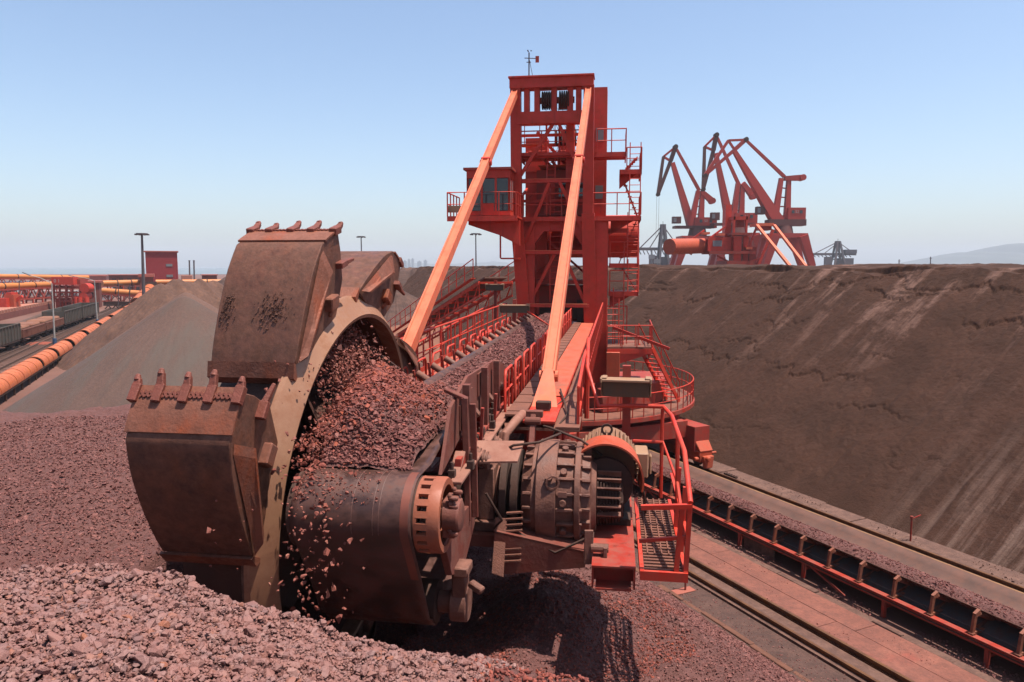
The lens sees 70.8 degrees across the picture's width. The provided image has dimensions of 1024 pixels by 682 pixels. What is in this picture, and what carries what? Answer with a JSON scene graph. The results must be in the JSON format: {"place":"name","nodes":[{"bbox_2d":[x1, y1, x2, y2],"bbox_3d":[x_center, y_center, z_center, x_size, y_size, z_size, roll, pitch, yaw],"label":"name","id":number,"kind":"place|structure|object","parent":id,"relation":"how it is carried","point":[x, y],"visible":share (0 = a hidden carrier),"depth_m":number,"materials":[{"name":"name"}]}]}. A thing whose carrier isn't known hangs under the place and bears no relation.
{"place":"outdoors","nodes":[
{"label":"outdoors","id":0,"kind":"place"},
{"bbox_2d":[15,290,78,295],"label":"shed","id":1,"kind":"structure","parent":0,"point":[62,294],"depth_m":245.04,"materials":[{"name":"grey"}]},
{"bbox_2d":[88,280,102,306],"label":"transfer house","id":2,"kind":"structure","parent":0,"point":[98,291],"depth_m":176.00,"materials":[{"name":"red metal"}]},
{"bbox_2d":[88,275,108,287],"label":"warehouse","id":3,"kind":"structure","parent":0,"point":[98,277],"depth_m":334.83,"materials":[{"name":"metal"}]},
{"bbox_2d":[0,267,227,273],"bbox_3d":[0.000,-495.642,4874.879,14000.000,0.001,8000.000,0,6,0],"label":"sea","id":4,"kind":"structure","parent":0,"point":[99,270],"depth_m":1711.39,"materials":[{"name":"blue liquid"}]},
{"bbox_2d":[108,274,139,290],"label":"office building","id":5,"kind":"structure","parent":0,"point":[123,277],"depth_m":266.44,"materials":[{"name":"red paint"}]},
{"bbox_2d":[144,251,177,281],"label":"tower house","id":6,"kind":"structure","parent":0,"point":[161,265],"depth_m":215.69,"materials":[{"name":"red paint"}]},
{"bbox_2d":[200,274,217,278],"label":"building","id":7,"kind":"structure","parent":0,"point":[209,276],"depth_m":229.99,"materials":[{"name":"red paint"}]},
{"bbox_2d":[400,261,513,267],"bbox_3d":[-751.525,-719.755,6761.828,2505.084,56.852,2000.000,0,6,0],"label":"hill","id":8,"kind":"structure","parent":0,"point":[493,263],"depth_m":6151.53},
{"bbox_2d":[0,274,1023,681],"bbox_3d":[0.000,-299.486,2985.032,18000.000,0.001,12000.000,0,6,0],"label":"ground","id":9,"kind":"structure","parent":0,"point":[902,622],"depth_m":22.58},
{"bbox_2d":[0,302,41,310],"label":"terrace","id":10,"kind":"structure","parent":9,"relation":"on","point":[24,304],"depth_m":161.21,"materials":[{"name":"concrete"}]},
{"bbox_2d":[0,292,23,306],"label":"loader","id":11,"kind":"object","parent":10,"relation":"on","point":[11,299],"visible":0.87,"depth_m":150.93,"materials":[{"name":"red paint"}]},
{"bbox_2d":[0,281,55,303],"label":"pipe gallery","id":12,"kind":"object","parent":10,"relation":"on","point":[24,286],"visible":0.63,"depth_m":166.84,"materials":[{"name":"orange metal"}]},
{"bbox_2d":[0,301,51,320],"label":"edge wall","id":13,"kind":"structure","parent":9,"relation":"on","point":[19,311],"depth_m":149.07,"materials":[{"name":"concrete"}]},
{"bbox_2d":[17,313,41,322],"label":"discharge pipe","id":14,"kind":"object","parent":9,"relation":"on","point":[35,316],"visible":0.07,"depth_m":124.45,"materials":[{"name":"concrete"}]},
{"bbox_2d":[17,342,50,345],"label":"spill","id":15,"kind":"object","parent":9,"relation":"on","point":[41,343],"visible":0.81,"depth_m":92.86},
{"bbox_2d":[22,272,56,344],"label":"lamp post","id":16,"kind":"object","parent":9,"relation":"on","point":[54,339],"visible":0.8,"depth_m":91.22,"materials":[{"name":"grey metal"}]},
{"bbox_2d":[0,274,89,297],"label":"pipe gallery","id":17,"kind":"object","parent":9,"relation":"on","point":[20,277],"visible":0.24,"depth_m":230.87,"materials":[{"name":"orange metal"}]},
{"bbox_2d":[0,312,104,357],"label":"railway track","id":18,"kind":"structure","parent":9,"relation":"on","point":[6,354],"depth_m":96.20,"materials":[{"name":"metal"}]},
{"bbox_2d":[0,323,21,350],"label":"freight wagon","id":19,"kind":"object","parent":18,"relation":"on","point":[10,335],"visible":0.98,"depth_m":85.32,"materials":[{"name":"black metal"}]},
{"bbox_2d":[15,321,45,344],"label":"flat wagon","id":20,"kind":"object","parent":18,"relation":"on","point":[33,330],"visible":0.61,"depth_m":94.95,"materials":[{"name":"black metal"}]},
{"bbox_2d":[26,316,63,336],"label":"flat wagon","id":21,"kind":"object","parent":18,"relation":"on","point":[48,321],"visible":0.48,"depth_m":104.38,"materials":[{"name":"black metal"}]},
{"bbox_2d":[42,307,81,329],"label":"freight wagon","id":22,"kind":"object","parent":18,"relation":"on","point":[73,315],"visible":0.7,"depth_m":116.36,"materials":[{"name":"black metal"}]},
{"bbox_2d":[62,302,98,321],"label":"freight wagon","id":23,"kind":"object","parent":18,"relation":"on","point":[88,309],"visible":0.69,"depth_m":133.27,"materials":[{"name":"black metal"}]},
{"bbox_2d":[0,308,117,361],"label":"railway track","id":24,"kind":"structure","parent":9,"relation":"on","point":[70,325],"depth_m":104.37,"materials":[{"name":"brown metal"}]},
{"bbox_2d":[0,306,120,372],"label":"railway track","id":25,"kind":"structure","parent":9,"relation":"on","point":[26,353],"depth_m":89.76,"materials":[{"name":"orange metal"}]},
{"bbox_2d":[51,277,93,307],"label":"stacker","id":26,"kind":"object","parent":9,"relation":"on","point":[85,287],"visible":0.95,"depth_m":168.55,"materials":[{"name":"red paint"}]},
{"bbox_2d":[0,284,153,400],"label":"hooded conveyor","id":27,"kind":"object","parent":9,"relation":"on","point":[14,377],"visible":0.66,"depth_m":67.54,"materials":[{"name":"orange metal"}]},
{"bbox_2d":[68,275,98,320],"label":"lamp post","id":28,"kind":"object","parent":9,"relation":"on","point":[97,319],"visible":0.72,"depth_m":123.97,"materials":[{"name":"grey metal"}]},
{"bbox_2d":[2,296,220,412],"bbox_3d":[-24.118,0.644,53.351,24.543,7.912,24.543,0,6,0],"label":"ore stockpile","id":29,"kind":"object","parent":9,"relation":"on","point":[174,339],"visible":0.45,"depth_m":47.65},
{"bbox_2d":[103,301,128,308],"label":"yard gate","id":30,"kind":"structure","parent":9,"relation":"on","point":[115,303],"depth_m":183.42,"materials":[{"name":"metal"}]},
{"bbox_2d":[114,283,122,306],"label":"utility pole","id":31,"kind":"object","parent":9,"relation":"on","point":[118,284],"visible":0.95,"depth_m":175.82,"materials":[{"name":"grey metal"}]},
{"bbox_2d":[101,280,139,300],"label":"pipe gallery","id":32,"kind":"object","parent":9,"relation":"on","point":[107,283],"visible":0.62,"depth_m":198.94,"materials":[{"name":"orange metal"}]},
{"bbox_2d":[102,288,140,301],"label":"pipe gallery","id":33,"kind":"object","parent":9,"relation":"on","point":[114,292],"visible":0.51,"depth_m":188.04,"materials":[{"name":"orange metal"}]},
{"bbox_2d":[56,279,223,370],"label":"ore stockpile","id":34,"kind":"object","parent":9,"relation":"on","point":[148,302],"visible":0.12,"depth_m":74.02,"materials":[{"name":"brown gravel"}]},
{"bbox_2d":[134,233,148,294],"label":"light mast","id":35,"kind":"object","parent":9,"relation":"on","point":[142,266],"visible":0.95,"depth_m":163.83,"materials":[{"name":"grey metal"}]},
{"bbox_2d":[138,274,156,289],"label":"transfer house","id":36,"kind":"structure","parent":9,"relation":"on","point":[149,278],"depth_m":198.07,"materials":[{"name":"red metal"}]},
{"bbox_2d":[93,293,218,353],"bbox_3d":[-25.530,0.210,56.825,25.610,8.058,25.610,0,6,0],"label":"ore stockpile","id":37,"kind":"object","parent":9,"relation":"on","point":[204,303],"visible":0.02,"depth_m":55.99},
{"bbox_2d":[181,275,191,278],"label":"warehouse","id":38,"kind":"structure","parent":9,"relation":"on","point":[186,276],"depth_m":289.68,"materials":[{"name":"metal"}]},
{"bbox_2d":[156,279,220,284],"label":"pipe gallery","id":39,"kind":"object","parent":9,"relation":"on","point":[164,282],"visible":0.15,"depth_m":208.28,"materials":[{"name":"orange metal"}]},
{"bbox_2d":[193,260,194,278],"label":"stack","id":40,"kind":"object","parent":9,"relation":"on","point":[194,269],"visible":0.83,"depth_m":298.32,"materials":[{"name":"grey metal"}]},
{"bbox_2d":[217,267,412,284],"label":"ore stockpile","id":41,"kind":"object","parent":9,"relation":"on","point":[222,281],"depth_m":149.04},
{"bbox_2d":[356,236,365,250],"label":"light mast","id":42,"kind":"object","parent":9,"relation":"on","point":[361,240],"visible":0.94,"depth_m":237.69,"materials":[{"name":"grey metal"}]},
{"bbox_2d":[0,404,803,681],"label":"terrain","id":43,"kind":"structure","parent":9,"relation":"on","point":[101,412],"depth_m":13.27,"materials":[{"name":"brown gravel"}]},
{"bbox_2d":[0,561,523,681],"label":"gravel","id":44,"kind":"structure","parent":43,"relation":"on","point":[111,624],"depth_m":4.27,"materials":[{"name":"brown gravel"}]},
{"bbox_2d":[471,653,592,681],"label":"rubble","id":45,"kind":"object","parent":43,"relation":"on","point":[521,673],"visible":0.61,"depth_m":4.96,"materials":[{"name":"red stone"}]},
{"bbox_2d":[633,531,897,681],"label":"rail bed","id":46,"kind":"object","parent":43,"relation":"on","point":[835,650],"depth_m":19.61,"materials":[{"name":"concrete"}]},
{"bbox_2d":[634,538,879,681],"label":"rail track","id":47,"kind":"structure","parent":46,"relation":"on","point":[840,661],"depth_m":19.40,"materials":[{"name":"brown metal"}]},
{"bbox_2d":[633,524,914,681],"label":"rail track","id":48,"kind":"structure","parent":46,"relation":"on","point":[853,651],"depth_m":19.66,"materials":[{"name":"metal"}]},
{"bbox_2d":[124,50,716,638],"bbox_3d":[0.281,-4.304,38.911,19.344,20.146,60.276,-1,6,-8],"label":"bucket wheel reclaimer","id":49,"kind":"object","parent":48,"relation":"on","point":[582,412],"visible":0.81,"depth_m":11.70,"materials":[{"name":"metal"}]},
{"bbox_2d":[219,290,286,330],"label":"caked dirt","id":50,"kind":"structure","parent":49,"relation":"on","point":[228,296],"depth_m":10.60,"materials":[{"name":"black soil"}]},
{"bbox_2d":[206,319,410,625],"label":"tumbling gravel","id":51,"kind":"structure","parent":49,"relation":"on","point":[346,365],"depth_m":11.08,"materials":[{"name":"brown gravel"}]},
{"bbox_2d":[294,467,381,504],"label":"belt crumbs","id":52,"kind":"object","parent":49,"relation":"on","point":[307,485],"visible":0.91,"depth_m":9.39,"materials":[{"name":"brown stone"}]},
{"bbox_2d":[270,361,459,493],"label":"heaped gravel","id":53,"kind":"structure","parent":49,"relation":"on","point":[372,375],"depth_m":10.88,"materials":[{"name":"red stone"}]},
{"bbox_2d":[319,312,550,470],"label":"belt gravel","id":54,"kind":"structure","parent":49,"relation":"on","point":[403,462],"depth_m":10.39,"materials":[{"name":"brown gravel"}]},
{"bbox_2d":[577,300,583,324],"bbox_3d":[3.551,-1.438,36.893,0.450,1.350,0.050,1,6,8],"label":"doorway","id":55,"kind":"structure","parent":49,"relation":"in","point":[580,311],"depth_m":36.88,"materials":[{"name":"metal"}]},
{"bbox_2d":[398,268,416,286],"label":"ore stockpile","id":56,"kind":"object","parent":9,"relation":"on","point":[404,275],"depth_m":118.93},
{"bbox_2d":[384,290,432,326],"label":"ore stockpile","id":57,"kind":"object","parent":9,"relation":"on","point":[401,302],"visible":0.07,"depth_m":88.27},
{"bbox_2d":[391,323,445,361],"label":"ore stockpile","id":58,"kind":"object","parent":9,"relation":"on","point":[436,340],"visible":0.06,"depth_m":79.09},
{"bbox_2d":[470,233,481,265],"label":"light mast","id":59,"kind":"object","parent":9,"relation":"on","point":[475,234],"visible":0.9,"depth_m":188.46,"materials":[{"name":"grey metal"}]},
{"bbox_2d":[402,263,1023,573],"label":"ore stockpile","id":60,"kind":"object","parent":9,"relation":"on","point":[891,395],"visible":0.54,"depth_m":35.73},
{"bbox_2d":[419,362,1023,667],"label":"yard conveyor","id":61,"kind":"object","parent":9,"relation":"on","point":[991,637],"visible":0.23,"depth_m":22.21,"materials":[{"name":"red metal"}]},
{"bbox_2d":[648,460,1023,630],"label":"conveyor ore bed","id":62,"kind":"object","parent":61,"relation":"on","point":[872,559],"visible":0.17,"depth_m":21.82,"materials":[{"name":"brown gravel"}]},
{"bbox_2d":[636,567,811,681],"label":"kerb","id":63,"kind":"structure","parent":9,"relation":"on","point":[752,645],"depth_m":19.27,"materials":[{"name":"concrete"}]},
{"bbox_2d":[631,500,987,681],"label":"walkway","id":64,"kind":"structure","parent":9,"relation":"on","point":[868,637],"depth_m":20.28,"materials":[{"name":"brown concrete"}]},
{"bbox_2d":[635,522,930,663],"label":"spilled pebbles","id":65,"kind":"object","parent":64,"relation":"on","point":[817,623],"visible":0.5,"depth_m":20.10,"materials":[{"name":"brown stone"}]},
{"bbox_2d":[631,498,999,681],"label":"kerb","id":66,"kind":"structure","parent":9,"relation":"on","point":[954,661],"depth_m":20.26,"materials":[{"name":"concrete"}]},
{"bbox_2d":[632,489,1023,681],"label":"spillage","id":67,"kind":"object","parent":9,"relation":"on","point":[990,667],"visible":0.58,"depth_m":21.04,"materials":[{"name":"stone"}]},
{"bbox_2d":[0,0,1023,266],"label":"sky","id":68,"kind":"structure","parent":0,"point":[188,125],"materials":[{"name":"blue"}]},
{"bbox_2d":[375,562,699,681],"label":"dug gravel","id":69,"kind":"structure","parent":0,"point":[591,593],"depth_m":13.15,"materials":[{"name":"brown gravel"}]},
{"bbox_2d":[649,250,654,263],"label":"pole","id":70,"kind":"object","parent":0,"point":[651,256],"visible":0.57,"depth_m":515.16,"materials":[{"name":"grey metal"}]},
{"bbox_2d":[639,224,672,264],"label":"ship unloader","id":71,"kind":"object","parent":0,"point":[662,234],"visible":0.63,"depth_m":554.03,"materials":[{"name":"grey metal"}]},
{"bbox_2d":[654,258,659,264],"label":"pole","id":72,"kind":"object","parent":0,"point":[656,260],"visible":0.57,"depth_m":515.42,"materials":[{"name":"grey metal"}]},
{"bbox_2d":[656,144,725,264],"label":"portal crane","id":73,"kind":"object","parent":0,"point":[695,225],"visible":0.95,"depth_m":279.55,"materials":[{"name":"red metal"}]},
{"bbox_2d":[593,532,854,681],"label":"path","id":74,"kind":"structure","parent":0,"point":[721,614],"depth_m":19.41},
{"bbox_2d":[671,583,695,594],"bbox_3d":[5.256,7.122,22.015,0.700,1.110,0.320,-3,7,-25],"label":"marker post","id":75,"kind":"object","parent":74,"relation":"on","point":[684,590],"visible":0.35,"depth_m":22.05,"materials":[{"name":"red paint"}]},
{"bbox_2d":[593,538,855,681],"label":"path pebbles","id":76,"kind":"object","parent":74,"relation":"on","point":[812,679],"visible":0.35,"depth_m":19.37,"materials":[{"name":"stone"}]},
{"bbox_2d":[427,362,1023,586],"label":"footpath","id":77,"kind":"structure","parent":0,"point":[951,554],"depth_m":27.48,"materials":[{"name":"concrete"}]},
{"bbox_2d":[724,472,737,477],"bbox_3d":[10.328,6.338,34.009,0.180,0.085,0.800,-3,7,-25],"label":"rail clip","id":78,"kind":"object","parent":77,"relation":"on","point":[729,474],"visible":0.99,"depth_m":33.98,"materials":[{"name":"black metal"}]},
{"bbox_2d":[909,515,920,540],"bbox_3d":[14.554,6.765,26.022,0.421,0.994,0.106,-2,6,-15],"label":"valve post","id":79,"kind":"object","parent":77,"relation":"on","point":[912,517],"visible":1,"depth_m":25.96,"materials":[{"name":"metal"}]},
{"bbox_2d":[701,132,762,264],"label":"portal crane","id":80,"kind":"object","parent":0,"point":[738,200],"visible":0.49,"depth_m":274.43,"materials":[{"name":"red metal"}]},
{"bbox_2d":[663,204,807,265],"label":"reclaimer","id":81,"kind":"object","parent":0,"point":[737,248],"visible":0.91,"depth_m":132.10,"materials":[{"name":"orange paint"}]},
{"bbox_2d":[713,240,721,245],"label":"window pane","id":82,"kind":"structure","parent":81,"relation":"in","point":[715,242],"depth_m":132.74,"materials":[{"name":"grey glass"}]},
{"bbox_2d":[702,137,815,265],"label":"portal crane","id":83,"kind":"object","parent":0,"point":[788,219],"visible":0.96,"depth_m":256.42,"materials":[{"name":"red metal"}]},
{"bbox_2d":[813,241,856,264],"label":"ship unloader","id":84,"kind":"object","parent":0,"point":[841,259],"visible":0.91,"depth_m":693.10,"materials":[{"name":"grey metal"}]},
{"bbox_2d":[895,243,1023,264],"bbox_3d":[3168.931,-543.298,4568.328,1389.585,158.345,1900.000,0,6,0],"label":"hill","id":85,"kind":"structure","parent":0,"point":[1009,253],"depth_m":4451.44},
{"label":"rail bed","id":86,"kind":"structure","parent":0,"visible":0},
{"bbox_2d":[421,361,1023,592],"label":"rail track","id":87,"kind":"structure","parent":86,"relation":"on","point":[937,557],"depth_m":26.70,"materials":[{"name":"metal"}]},
{"bbox_2d":[720,463,1021,583],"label":"slab pebbles","id":88,"kind":"object","parent":86,"relation":"on","point":[895,533],"visible":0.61,"depth_m":26.68,"materials":[{"name":"brown stone"}]}
]}

